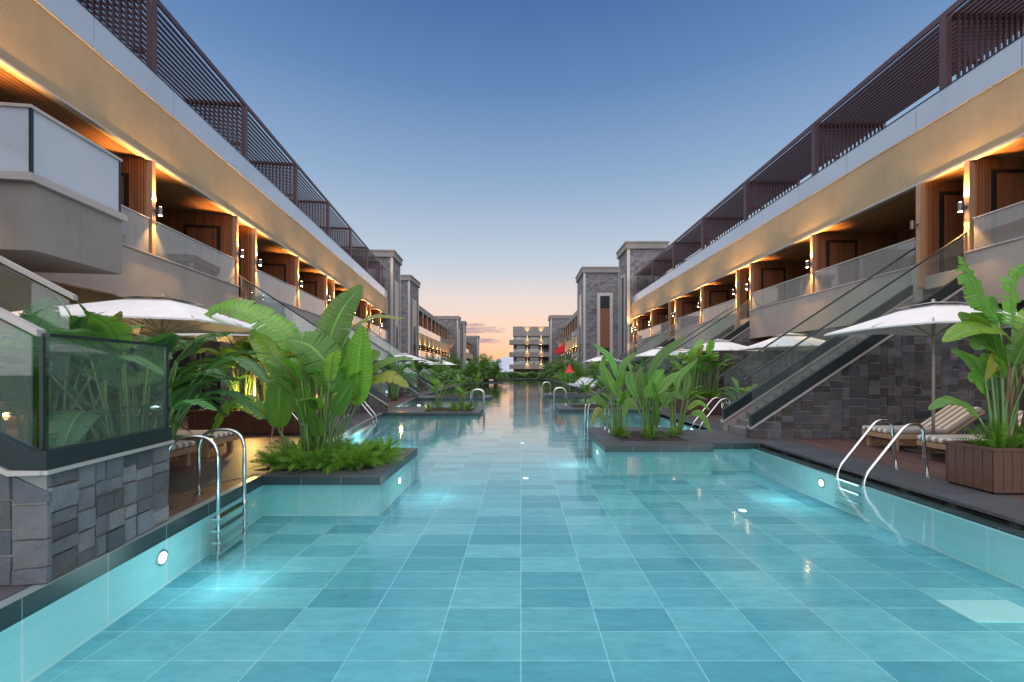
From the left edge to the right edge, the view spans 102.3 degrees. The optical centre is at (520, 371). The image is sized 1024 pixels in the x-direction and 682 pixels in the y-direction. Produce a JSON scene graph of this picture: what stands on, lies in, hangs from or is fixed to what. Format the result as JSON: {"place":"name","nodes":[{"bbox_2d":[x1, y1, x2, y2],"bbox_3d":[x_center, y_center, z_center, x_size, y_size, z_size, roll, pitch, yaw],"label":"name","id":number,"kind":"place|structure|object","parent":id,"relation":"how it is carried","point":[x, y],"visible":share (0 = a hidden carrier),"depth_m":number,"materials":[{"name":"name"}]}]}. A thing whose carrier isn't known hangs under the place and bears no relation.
{"place":"outdoors","nodes":[
{"label":"outdoors","id":0,"kind":"place"},
{"bbox_2d":[0,379,479,600],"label":"deck","id":1,"kind":"structure","parent":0,"point":[180,501],"depth_m":7.10,"materials":[{"name":"stone"}]},
{"bbox_2d":[0,297,204,448],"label":"strelitzia","id":2,"kind":"object","parent":1,"relation":"on","point":[22,380],"visible":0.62,"depth_m":4.55,"materials":[{"name":"green plant"}]},
{"bbox_2d":[0,292,210,441],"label":"strelitzia","id":3,"kind":"object","parent":1,"relation":"on","point":[65,324],"visible":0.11,"depth_m":5.81,"materials":[{"name":"green plant"}]},
{"bbox_2d":[37,424,195,466],"bbox_3d":[-6.480,1.159,6.660,2.000,0.881,0.680,0,0,0],"label":"sun lounger","id":4,"kind":"object","parent":1,"relation":"on","point":[185,449],"visible":0.2,"depth_m":6.81,"materials":[{"name":"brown wood"}]},
{"bbox_2d":[0,319,233,448],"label":"strelitzia","id":5,"kind":"object","parent":1,"relation":"on","point":[189,367],"visible":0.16,"depth_m":5.91,"materials":[{"name":"green plant"}]},
{"bbox_2d":[0,293,252,457],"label":"parasol","id":6,"kind":"object","parent":1,"relation":"on","point":[162,314],"visible":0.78,"depth_m":7.16,"materials":[{"name":"white fabric"}]},
{"bbox_2d":[123,408,237,457],"bbox_3d":[-6.630,1.159,7.910,2.000,0.881,0.680,0,0,0],"label":"sun lounger","id":7,"kind":"object","parent":1,"relation":"on","point":[220,438],"visible":0.38,"depth_m":7.77,"materials":[{"name":"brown wood"}]},
{"bbox_2d":[0,413,378,599],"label":"path","id":8,"kind":"structure","parent":1,"relation":"on","point":[231,468],"depth_m":6.58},
{"bbox_2d":[0,256,174,585],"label":"wall","id":9,"kind":"structure","parent":8,"relation":"on","point":[66,509],"depth_m":3.32,"materials":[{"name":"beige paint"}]},
{"bbox_2d":[0,303,269,450],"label":"strelitzia","id":10,"kind":"object","parent":8,"relation":"on","point":[68,428],"visible":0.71,"depth_m":5.11,"materials":[{"name":"green plant"}]},
{"bbox_2d":[188,408,339,434],"bbox_3d":[-6.675,1.300,10.850,3.480,0.600,0.930,0,0,0],"label":"planter box","id":11,"kind":"object","parent":8,"relation":"on","point":[239,421],"visible":0.33,"depth_m":10.40,"materials":[{"name":"brown wood"}]},
{"bbox_2d":[197,336,261,410],"bbox_3d":[-7.499,-0.050,10.812,2.254,2.343,2.485,0,0,-15],"label":"strelitzia","id":12,"kind":"object","parent":11,"relation":"on","point":[247,381],"visible":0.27,"depth_m":10.80,"materials":[{"name":"green plant"}]},
{"bbox_2d":[225,340,301,388],"bbox_3d":[-6.202,0.081,10.919,2.554,2.082,2.586,0,0,19],"label":"strelitzia","id":13,"kind":"object","parent":11,"relation":"on","point":[290,355],"visible":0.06,"depth_m":10.29,"materials":[{"name":"green plant"}]},
{"bbox_2d":[0,0,388,438],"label":"hotel wing","id":14,"kind":"structure","parent":1,"relation":"on","point":[210,210],"depth_m":12.26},
{"bbox_2d":[0,336,76,438],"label":"window","id":15,"kind":"structure","parent":14,"relation":"in","point":[11,424],"depth_m":8.87,"materials":[{"name":"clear glass"}]},
{"bbox_2d":[0,102,127,274],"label":"balcony","id":16,"kind":"structure","parent":14,"relation":"attached to","point":[60,197],"depth_m":6.70,"materials":[{"name":"beige paint"}]},
{"bbox_2d":[157,348,199,416],"bbox_3d":[-11.521,0.370,13.900,0.070,2.360,2.020,0,0,-7],"label":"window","id":17,"kind":"structure","parent":14,"relation":"in","point":[194,356],"depth_m":14.17,"materials":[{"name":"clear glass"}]},
{"bbox_2d":[202,350,220,408],"bbox_3d":[-11.781,0.370,16.118,0.070,2.360,2.020,0,0,-7],"label":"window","id":18,"kind":"structure","parent":14,"relation":"in","point":[206,354],"depth_m":15.69,"materials":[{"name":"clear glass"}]},
{"bbox_2d":[168,428,247,554],"bbox_3d":[-3.885,1.450,5.118,0.640,1.421,0.680,0,0,-7],"label":"pool ladder","id":19,"kind":"object","parent":1,"relation":"on","point":[218,529],"visible":0.91,"depth_m":5.13,"materials":[{"name":"metal"}]},
{"bbox_2d":[177,320,284,434],"bbox_3d":[-6.900,0.100,10.700,2.600,3.000,2.600,0,0,-7],"label":"parasol","id":20,"kind":"object","parent":1,"relation":"on","point":[234,338],"visible":0.17,"depth_m":10.65,"materials":[{"name":"white fabric"}]},
{"bbox_2d":[220,275,388,412],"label":"staircase","id":21,"kind":"structure","parent":1,"relation":"on","point":[376,400],"depth_m":15.82,"materials":[{"name":"grey paint"}]},
{"bbox_2d":[348,249,402,355],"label":"stone tower","id":22,"kind":"structure","parent":1,"relation":"on","point":[391,261],"depth_m":41.38,"materials":[{"name":"beige paint"}]},
{"bbox_2d":[395,280,398,353],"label":"window frame","id":23,"kind":"structure","parent":22,"relation":"in","point":[396,283],"depth_m":42.84,"materials":[{"name":"grey metal"}]},
{"bbox_2d":[347,327,419,397],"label":"staircase","id":24,"kind":"structure","parent":1,"relation":"on","point":[411,391],"depth_m":24.97,"materials":[{"name":"grey paint"}]},
{"bbox_2d":[373,351,421,400],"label":"strelitzia","id":25,"kind":"object","parent":1,"relation":"on","point":[400,367],"visible":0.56,"depth_m":22.38,"materials":[{"name":"green plant"}]},
{"bbox_2d":[367,328,433,390],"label":"staircase","id":26,"kind":"structure","parent":1,"relation":"on","point":[423,385],"depth_m":33.77,"materials":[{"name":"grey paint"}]},
{"bbox_2d":[400,275,420,362],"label":"stone tower","id":27,"kind":"structure","parent":1,"relation":"on","point":[409,311],"depth_m":52.00,"materials":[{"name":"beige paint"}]},
{"bbox_2d":[413,300,415,356],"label":"window frame","id":28,"kind":"structure","parent":27,"relation":"in","point":[414,302],"depth_m":54.22,"materials":[{"name":"grey"}]},
{"bbox_2d":[400,355,428,386],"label":"strelitzia","id":29,"kind":"object","parent":1,"relation":"on","point":[419,366],"visible":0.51,"depth_m":32.74,"materials":[{"name":"green plant"}]},
{"bbox_2d":[420,366,468,385],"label":"shrubbery","id":30,"kind":"object","parent":1,"relation":"on","point":[450,374],"visible":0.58,"depth_m":46.64,"materials":[{"name":"green plant"}]},
{"bbox_2d":[434,316,460,368],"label":"stone tower","id":31,"kind":"structure","parent":1,"relation":"on","point":[452,323],"depth_m":92.00,"materials":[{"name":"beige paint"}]},
{"bbox_2d":[419,305,449,365],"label":"apartment block","id":32,"kind":"structure","parent":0,"point":[433,334],"depth_m":72.48,"materials":[{"name":"beige paint"}]},
{"bbox_2d":[429,395,492,399],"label":"planter island","id":33,"kind":"structure","parent":0,"point":[456,397],"depth_m":25.30,"materials":[{"name":"stone"}]},
{"bbox_2d":[460,321,466,368],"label":"stone tower","id":34,"kind":"structure","parent":0,"point":[463,324],"depth_m":99.50,"materials":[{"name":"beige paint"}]},
{"bbox_2d":[494,357,512,371],"bbox_3d":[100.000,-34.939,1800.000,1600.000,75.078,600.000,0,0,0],"label":"hills","id":35,"kind":"structure","parent":0,"point":[505,362],"depth_m":1638.19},
{"bbox_2d":[0,381,1023,681],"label":"pool wall","id":36,"kind":"structure","parent":0,"point":[34,645],"depth_m":4.46,"materials":[{"name":"tile"}]},
{"bbox_2d":[156,549,167,565],"bbox_3d":[-3.703,1.920,4.250,0.034,0.160,0.160,0,0,-7],"label":"pool lamp","id":37,"kind":"object","parent":36,"relation":"attached to","point":[161,557],"visible":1,"depth_m":4.24,"materials":[{"name":"glass"}]},
{"bbox_2d":[0,379,482,631],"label":"pool coping","id":38,"kind":"object","parent":36,"relation":"on","point":[23,604],"visible":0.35,"depth_m":3.69,"materials":[{"name":"stone"}]},
{"bbox_2d":[567,362,590,386],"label":"palm","id":39,"kind":"object","parent":36,"relation":"on","point":[578,374],"visible":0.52,"depth_m":45.94,"materials":[{"name":"green plant"}]},
{"bbox_2d":[550,380,1023,529],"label":"pool gutter","id":40,"kind":"object","parent":36,"relation":"attached to","point":[1013,524],"visible":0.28,"depth_m":5.79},
{"bbox_2d":[754,448,1023,537],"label":"gutter ledge","id":41,"kind":"object","parent":36,"relation":"attached to","point":[997,525],"visible":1,"depth_m":5.51,"materials":[{"name":"stone"}]},
{"bbox_2d":[489,377,543,378],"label":"pavement","id":42,"kind":"structure","parent":0,"point":[522,378],"depth_m":97.00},
{"bbox_2d":[499,371,548,377],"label":"hedge","id":43,"kind":"object","parent":42,"relation":"on","point":[518,374],"visible":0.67,"depth_m":98.28,"materials":[{"name":"green plant"}]},
{"bbox_2d":[31,442,1023,681],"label":"pool floor","id":44,"kind":"structure","parent":0,"point":[490,564],"depth_m":4.14,"materials":[{"name":"tile"}]},
{"bbox_2d":[250,448,417,515],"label":"planter island","id":45,"kind":"structure","parent":44,"relation":"on","point":[365,490],"depth_m":6.38,"materials":[{"name":"tile"}]},
{"bbox_2d":[248,443,306,469],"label":"fern","id":46,"kind":"object","parent":45,"relation":"on","point":[269,459],"visible":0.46,"depth_m":6.75,"materials":[{"name":"green plant"}]},
{"bbox_2d":[267,436,311,455],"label":"fern","id":47,"kind":"object","parent":45,"relation":"on","point":[289,442],"visible":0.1,"depth_m":7.54,"materials":[{"name":"green plant"}]},
{"bbox_2d":[265,444,334,472],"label":"fern","id":48,"kind":"object","parent":45,"relation":"on","point":[297,460],"visible":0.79,"depth_m":6.64,"materials":[{"name":"green plant"}]},
{"bbox_2d":[205,284,413,462],"bbox_3d":[-3.733,0.028,7.333,3.243,3.193,2.070,0,0,-33],"label":"strelitzia","id":49,"kind":"object","parent":45,"relation":"on","point":[330,361],"visible":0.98,"depth_m":7.19,"materials":[{"name":"green plant"}]},
{"bbox_2d":[297,445,359,474],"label":"fern","id":50,"kind":"object","parent":45,"relation":"on","point":[324,464],"visible":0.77,"depth_m":6.70,"materials":[{"name":"green plant"}]},
{"bbox_2d":[300,437,360,465],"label":"fern","id":51,"kind":"object","parent":45,"relation":"on","point":[327,450],"visible":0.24,"depth_m":7.10,"materials":[{"name":"green plant"}]},
{"bbox_2d":[327,443,385,473],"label":"fern","id":52,"kind":"object","parent":45,"relation":"on","point":[353,461],"visible":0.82,"depth_m":6.80,"materials":[{"name":"green plant"}]},
{"bbox_2d":[330,437,387,458],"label":"fern","id":53,"kind":"object","parent":45,"relation":"on","point":[376,443],"visible":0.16,"depth_m":7.44,"materials":[{"name":"green plant"}]},
{"bbox_2d":[344,440,402,468],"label":"fern","id":54,"kind":"object","parent":45,"relation":"on","point":[385,456],"visible":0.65,"depth_m":7.17,"materials":[{"name":"green plant"}]},
{"bbox_2d":[359,434,411,456],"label":"fern","id":55,"kind":"object","parent":45,"relation":"on","point":[392,444],"visible":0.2,"depth_m":7.79,"materials":[{"name":"green plant"}]},
{"bbox_2d":[411,407,482,415],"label":"planter island","id":56,"kind":"structure","parent":44,"relation":"on","point":[445,411],"depth_m":16.02,"materials":[{"name":"stone"}]},
{"bbox_2d":[426,378,455,409],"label":"strelitzia","id":57,"kind":"object","parent":56,"relation":"on","point":[436,386],"visible":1,"depth_m":17.24,"materials":[{"name":"green plant"}]},
{"bbox_2d":[468,381,504,382],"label":"planter island","id":58,"kind":"structure","parent":44,"relation":"on","point":[489,382],"depth_m":59.99,"materials":[{"name":"stone"}]},
{"bbox_2d":[461,359,486,381],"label":"palm","id":59,"kind":"object","parent":58,"relation":"in","point":[471,374],"visible":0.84,"depth_m":62.00,"materials":[{"name":"green plant"}]},
{"bbox_2d":[470,354,501,381],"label":"palm","id":60,"kind":"object","parent":58,"relation":"in","point":[485,361],"visible":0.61,"depth_m":63.52,"materials":[{"name":"green plant"}]},
{"bbox_2d":[483,359,509,382],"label":"palm","id":61,"kind":"object","parent":58,"relation":"in","point":[496,371],"visible":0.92,"depth_m":61.91,"materials":[{"name":"green plant"}]},
{"bbox_2d":[543,393,595,396],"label":"planter island","id":62,"kind":"structure","parent":44,"relation":"on","point":[563,395],"depth_m":28.31,"materials":[{"name":"stone"}]},
{"bbox_2d":[555,403,642,411],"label":"planter island","id":63,"kind":"structure","parent":44,"relation":"on","point":[570,407],"depth_m":18.21,"materials":[{"name":"stone"}]},
{"bbox_2d":[574,380,594,405],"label":"strelitzia","id":64,"kind":"object","parent":63,"relation":"on","point":[587,388],"visible":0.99,"depth_m":18.92,"materials":[{"name":"green plant"}]},
{"bbox_2d":[586,427,713,473],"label":"planter island","id":65,"kind":"structure","parent":44,"relation":"on","point":[676,454],"depth_m":8.98,"materials":[{"name":"tile"}]},
{"bbox_2d":[584,400,610,453],"bbox_3d":[2.030,1.450,11.000,0.640,1.421,0.600,0,0,0],"label":"pool ladder","id":66,"kind":"object","parent":65,"relation":"attached to","point":[586,447],"visible":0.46,"depth_m":10.85,"materials":[{"name":"metal"}]},
{"bbox_2d":[584,343,637,435],"bbox_3d":[2.260,0.446,10.386,1.357,2.357,1.134,0,0,39],"label":"strelitzia","id":67,"kind":"object","parent":65,"relation":"on","point":[612,386],"visible":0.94,"depth_m":10.27,"materials":[{"name":"green plant"}]},
{"bbox_2d":[636,421,662,437],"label":"grass tuft","id":68,"kind":"object","parent":65,"relation":"on","point":[649,431],"visible":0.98,"depth_m":9.89,"materials":[{"name":"green plant"}]},
{"bbox_2d":[622,336,686,436],"bbox_3d":[3.206,0.381,10.048,1.317,2.486,1.224,0,0,-44],"label":"strelitzia","id":69,"kind":"object","parent":65,"relation":"on","point":[643,389],"visible":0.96,"depth_m":10.05,"materials":[{"name":"green plant"}]},
{"bbox_2d":[657,360,710,434],"bbox_3d":[4.113,0.662,10.448,1.405,1.924,0.815,0,0,44],"label":"strelitzia","id":70,"kind":"object","parent":65,"relation":"on","point":[676,383],"visible":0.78,"depth_m":10.49,"materials":[{"name":"green plant"}]},
{"bbox_2d":[711,450,750,470],"bbox_3d":[4.850,1.995,10.290,1.300,0.490,1.980,0,0,0],"label":"stair footing","id":71,"kind":"object","parent":44,"relation":"on","point":[721,460],"visible":0.21,"depth_m":9.30,"materials":[{"name":"tile"}]},
{"bbox_2d":[713,444,763,447],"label":"stair platform","id":72,"kind":"structure","parent":71,"relation":"on","point":[738,446],"depth_m":9.28,"materials":[{"name":"stone"}]},
{"bbox_2d":[683,430,765,443],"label":"stair paving","id":73,"kind":"structure","parent":72,"relation":"on","point":[719,437],"depth_m":9.95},
{"bbox_2d":[935,600,1023,621],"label":"floor grate","id":74,"kind":"object","parent":44,"relation":"on","point":[990,611],"visible":1,"depth_m":3.87,"materials":[{"name":"tile"}]},
{"bbox_2d":[509,326,548,372],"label":"apartment block","id":75,"kind":"structure","parent":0,"point":[530,352],"depth_m":104.80,"materials":[{"name":"beige paint"}]},
{"bbox_2d":[82,0,1019,360],"label":"sky","id":76,"kind":"structure","parent":0,"point":[503,150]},
{"bbox_2d":[548,315,571,365],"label":"stone tower","id":77,"kind":"structure","parent":0,"point":[557,323],"depth_m":90.00,"materials":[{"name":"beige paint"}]},
{"bbox_2d":[341,379,784,458],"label":"water","id":78,"kind":"structure","parent":0,"point":[519,411],"depth_m":13.69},
{"bbox_2d":[561,311,576,361],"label":"apartment block","id":79,"kind":"structure","parent":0,"point":[570,329],"depth_m":74.02,"materials":[{"name":"beige paint"}]},
{"bbox_2d":[575,266,618,374],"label":"stone tower","id":80,"kind":"structure","parent":0,"point":[597,305],"depth_m":49.20,"materials":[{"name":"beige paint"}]},
{"bbox_2d":[579,293,581,356],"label":"window frame","id":81,"kind":"structure","parent":80,"relation":"in","point":[580,296],"depth_m":51.60,"materials":[{"name":"grey"}]},
{"bbox_2d":[597,293,612,355],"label":"window frame","id":82,"kind":"structure","parent":80,"relation":"in","point":[604,300],"depth_m":49.17,"materials":[{"name":"grey stone"}]},
{"bbox_2d":[616,241,669,364],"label":"stone tower","id":83,"kind":"structure","parent":0,"point":[634,257],"depth_m":39.45,"materials":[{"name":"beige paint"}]},
{"bbox_2d":[621,273,624,353],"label":"window frame","id":84,"kind":"structure","parent":83,"relation":"in","point":[623,276],"depth_m":40.84,"materials":[{"name":"grey stone"}]},
{"bbox_2d":[544,378,1023,524],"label":"path","id":85,"kind":"structure","parent":0,"point":[1008,508],"depth_m":6.10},
{"bbox_2d":[690,397,730,429],"bbox_3d":[5.675,1.470,12.250,1.090,1.381,0.600,0,0,0],"label":"pool ladder","id":86,"kind":"object","parent":85,"relation":"on","point":[720,400],"visible":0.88,"depth_m":12.00,"materials":[{"name":"metal"}]},
{"bbox_2d":[834,419,932,513],"bbox_3d":[5.675,1.470,6.510,1.090,1.381,0.620,0,0,0],"label":"pool ladder","id":87,"kind":"object","parent":85,"relation":"on","point":[884,451],"visible":0.99,"depth_m":6.40,"materials":[{"name":"metal"}]},
{"bbox_2d":[553,379,1023,499],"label":"deck","id":88,"kind":"structure","parent":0,"point":[911,461],"depth_m":8.15,"materials":[{"name":"brown wood"}]},
{"bbox_2d":[595,323,692,394],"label":"staircase","id":89,"kind":"structure","parent":88,"relation":"on","point":[666,362],"depth_m":28.31,"materials":[{"name":"grey paint"}]},
{"bbox_2d":[634,346,686,368],"bbox_3d":[7.700,0.100,22.800,2.600,3.000,2.600,0,0,0],"label":"parasol","id":90,"kind":"object","parent":88,"relation":"on","point":[653,352],"visible":0.48,"depth_m":22.21,"materials":[{"name":"white fabric"}]},
{"bbox_2d":[674,397,724,414],"bbox_3d":[6.800,1.275,15.800,1.430,0.650,1.230,0,0,0],"label":"planter box","id":91,"kind":"object","parent":88,"relation":"on","point":[717,410],"visible":0.41,"depth_m":15.20,"materials":[{"name":"brown wood"}]},
{"bbox_2d":[665,339,718,396],"bbox_3d":[6.463,-0.104,15.905,2.141,2.359,2.361,0,0,26],"label":"strelitzia","id":92,"kind":"object","parent":91,"relation":"on","point":[697,349],"visible":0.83,"depth_m":15.54,"materials":[{"name":"green plant"}]},
{"bbox_2d":[683,340,742,392],"bbox_3d":[7.295,-0.047,15.853,2.034,2.241,2.243,0,0,-19],"label":"strelitzia","id":93,"kind":"object","parent":91,"relation":"on","point":[713,359],"visible":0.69,"depth_m":15.56,"materials":[{"name":"green plant"}]},
{"bbox_2d":[631,300,784,405],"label":"staircase","id":94,"kind":"structure","parent":88,"relation":"on","point":[755,362],"depth_m":19.05,"materials":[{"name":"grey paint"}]},
{"bbox_2d":[682,338,762,381],"bbox_3d":[8.300,0.100,17.400,2.440,3.000,2.440,0,0,0],"label":"parasol","id":95,"kind":"object","parent":88,"relation":"on","point":[723,347],"visible":0.59,"depth_m":16.78,"materials":[{"name":"white fabric"}]},
{"bbox_2d":[716,377,757,403],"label":"strelitzia","id":96,"kind":"object","parent":88,"relation":"on","point":[738,390],"visible":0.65,"depth_m":14.04,"materials":[{"name":"green plant"}]},
{"bbox_2d":[737,332,825,365],"bbox_3d":[9.500,0.100,14.600,2.440,3.000,2.440,0,0,0],"label":"parasol","id":97,"kind":"object","parent":88,"relation":"on","point":[787,341],"visible":0.69,"depth_m":14.26,"materials":[{"name":"white fabric"}]},
{"bbox_2d":[717,232,1023,438],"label":"staircase","id":98,"kind":"structure","parent":88,"relation":"on","point":[842,387],"depth_m":9.79,"materials":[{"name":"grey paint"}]},
{"bbox_2d":[862,405,984,450],"bbox_3d":[8.360,1.159,8.590,2.000,0.881,0.680,0,0,0],"label":"sun lounger","id":99,"kind":"object","parent":88,"relation":"on","point":[950,419],"visible":0.62,"depth_m":8.41,"materials":[{"name":"fabric"}]},
{"bbox_2d":[824,299,1023,456],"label":"parasol","id":100,"kind":"object","parent":88,"relation":"on","point":[932,318],"visible":0.81,"depth_m":7.98,"materials":[{"name":"white fabric"}]},
{"bbox_2d":[917,411,1022,458],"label":"sun lounger","id":101,"kind":"object","parent":88,"relation":"on","point":[934,441],"visible":0.2,"depth_m":7.38,"materials":[{"name":"fabric"}]},
{"bbox_2d":[943,441,1023,494],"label":"planter box","id":102,"kind":"object","parent":88,"relation":"on","point":[997,471],"visible":0.84,"depth_m":5.43,"materials":[{"name":"brown wood"}]},
{"bbox_2d":[928,256,1023,447],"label":"strelitzia","id":103,"kind":"object","parent":102,"relation":"on","point":[998,362],"visible":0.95,"depth_m":5.67,"materials":[{"name":"green plant"}]},
{"bbox_2d":[950,416,1023,447],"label":"fern","id":104,"kind":"object","parent":102,"relation":"on","point":[996,437],"visible":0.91,"depth_m":5.57,"materials":[{"name":"green plant"}]},
{"bbox_2d":[631,0,1023,367],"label":"hotel wing","id":105,"kind":"structure","parent":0,"point":[943,166],"depth_m":13.24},
{"bbox_2d":[1005,368,1023,447],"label":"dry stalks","id":106,"kind":"object","parent":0,"point":[1012,397],"visible":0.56,"depth_m":5.64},
{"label":"stair footing","id":107,"kind":"structure","parent":0,"visible":0},
{"bbox_2d":[383,413,410,415],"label":"stair platform","id":108,"kind":"structure","parent":107,"relation":"on","point":[396,414],"depth_m":16.00,"materials":[{"name":"stone"}]},
{"bbox_2d":[363,407,423,412],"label":"stair paving","id":109,"kind":"structure","parent":108,"relation":"on","point":[401,409],"depth_m":17.28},
{"bbox_3d":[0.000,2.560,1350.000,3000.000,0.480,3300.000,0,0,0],"label":"ground","id":110,"kind":"structure","parent":0,"visible":0},
{"bbox_2d":[466,335,479,363],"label":"stone tower","id":111,"kind":"structure","parent":110,"relation":"on","point":[474,339],"depth_m":141.00,"materials":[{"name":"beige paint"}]},
{"bbox_2d":[546,356,564,380],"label":"palm","id":112,"kind":"object","parent":110,"relation":"on","point":[554,368],"visible":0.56,"depth_m":71.37,"materials":[{"name":"green plant"}]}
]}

